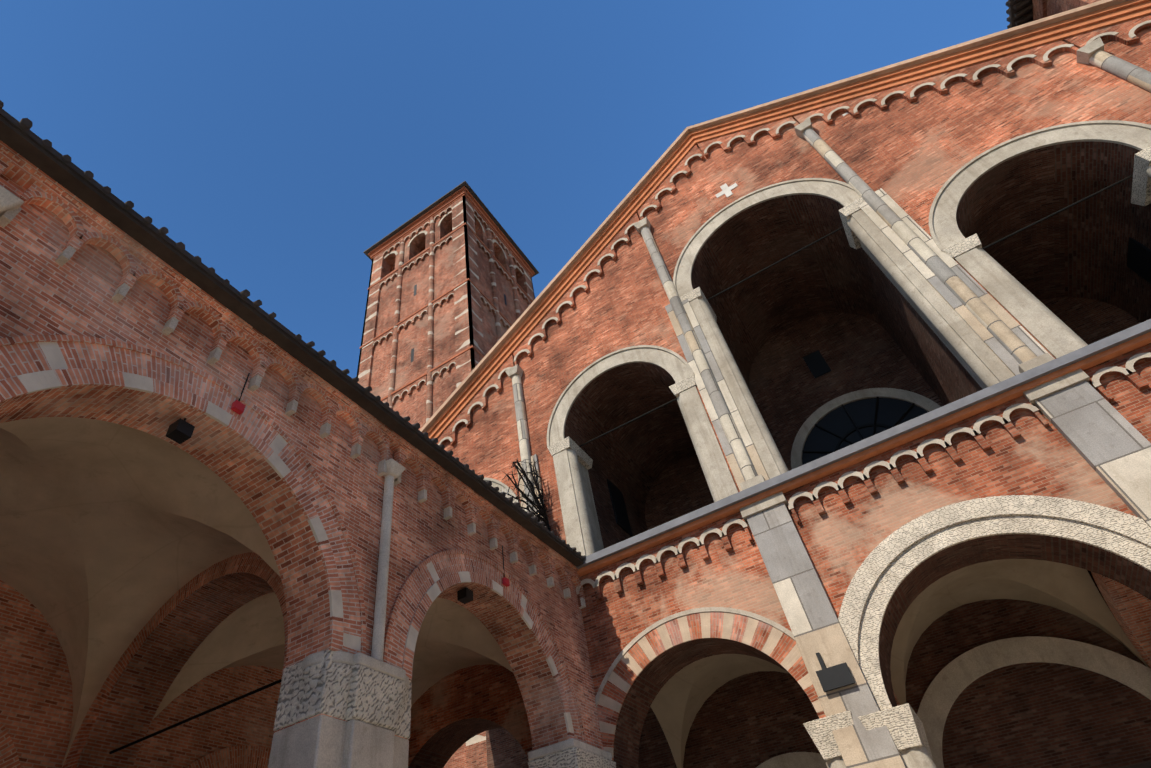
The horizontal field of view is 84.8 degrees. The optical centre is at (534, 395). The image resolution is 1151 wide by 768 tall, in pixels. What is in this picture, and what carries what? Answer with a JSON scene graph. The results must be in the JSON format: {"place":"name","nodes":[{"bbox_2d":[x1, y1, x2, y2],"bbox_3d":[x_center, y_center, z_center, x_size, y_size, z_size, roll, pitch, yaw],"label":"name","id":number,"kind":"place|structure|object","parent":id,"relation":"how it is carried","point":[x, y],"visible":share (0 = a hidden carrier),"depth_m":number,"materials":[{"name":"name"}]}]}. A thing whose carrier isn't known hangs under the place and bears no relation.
{"place":"outdoors","nodes":[
{"label":"outdoors","id":0,"kind":"place"},
{"bbox_2d":[0,185,615,767],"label":"wing piers","id":1,"kind":"structure","parent":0,"point":[366,697],"depth_m":6.13,"materials":[{"name":"grey stone"}]},
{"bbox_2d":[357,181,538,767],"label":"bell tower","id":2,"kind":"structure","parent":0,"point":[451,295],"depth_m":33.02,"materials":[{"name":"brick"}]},
{"bbox_2d":[0,0,1009,377],"label":"sky","id":3,"kind":"structure","parent":0,"point":[278,142],"materials":[{"name":"blue"}]},
{"bbox_2d":[1006,0,1100,28],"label":"bell tower","id":4,"kind":"structure","parent":0,"point":[1019,12],"depth_m":20.80,"materials":[{"name":"brick"}]},
{"label":"ground","id":5,"kind":"structure","parent":0,"visible":0},
{"bbox_2d":[0,173,602,767],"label":"wing walls","id":6,"kind":"structure","parent":5,"relation":"on","point":[42,291],"depth_m":7.60,"materials":[{"name":"red brick"}]},
{"bbox_2d":[0,417,512,767],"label":"vaulted ceiling","id":7,"kind":"structure","parent":6,"relation":"attached to","point":[139,570],"depth_m":8.39,"materials":[{"name":"beige paint"}]},
{"bbox_2d":[0,140,585,608],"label":"wing frieze","id":8,"kind":"object","parent":6,"relation":"attached to","point":[62,218],"visible":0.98,"depth_m":7.00,"materials":[{"name":"red brick"}]},
{"bbox_2d":[0,335,585,742],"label":"arches","id":9,"kind":"structure","parent":6,"relation":"attached to","point":[31,363],"depth_m":6.69,"materials":[{"name":"red brick"}]},
{"bbox_2d":[0,100,585,565],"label":"wing roof","id":10,"kind":"structure","parent":6,"relation":"on","point":[26,142],"depth_m":6.92,"materials":[{"name":"tile"}]},
{"bbox_2d":[166,373,854,691],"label":"fittings","id":11,"kind":"object","parent":6,"relation":"attached to","point":[180,431],"visible":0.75,"depth_m":8.50,"materials":[{"name":"black paint"}]},
{"bbox_2d":[500,456,550,530],"bbox_3d":[-0.116,2.235,12.662,0.491,2.893,1.712,-28,-48,19],"label":"dry shrub","id":12,"kind":"object","parent":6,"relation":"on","point":[541,511],"visible":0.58,"depth_m":12.97,"materials":[{"name":"plant"}]},
{"bbox_2d":[408,28,1150,767],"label":"facade walls","id":13,"kind":"structure","parent":5,"relation":"on","point":[848,312],"depth_m":13.05,"materials":[{"name":"red brick"}]},
{"bbox_2d":[420,0,1150,445],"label":"raking cornice","id":14,"kind":"structure","parent":13,"relation":"attached to","point":[1038,42],"depth_m":16.16,"materials":[{"name":"brick"}]},
{"bbox_2d":[483,37,1150,767],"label":"stone facade","id":15,"kind":"object","parent":13,"relation":"attached to","point":[945,277],"visible":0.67,"depth_m":10.29,"materials":[{"name":"beige stone"}]},
{"bbox_2d":[576,319,1150,606],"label":"string course","id":16,"kind":"object","parent":13,"relation":"attached to","point":[1123,353],"visible":1,"depth_m":9.92,"materials":[{"name":"brick"}]},
{"bbox_2d":[579,174,1150,536],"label":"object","id":17,"kind":"object","parent":13,"relation":"attached to","point":[840,422],"visible":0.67,"depth_m":15.23,"materials":[{"name":"grey glass"}]},
{"bbox_2d":[650,559,1150,767],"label":"vaulted ceiling","id":18,"kind":"structure","parent":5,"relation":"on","point":[1033,702],"depth_m":10.86,"materials":[{"name":"paint"}]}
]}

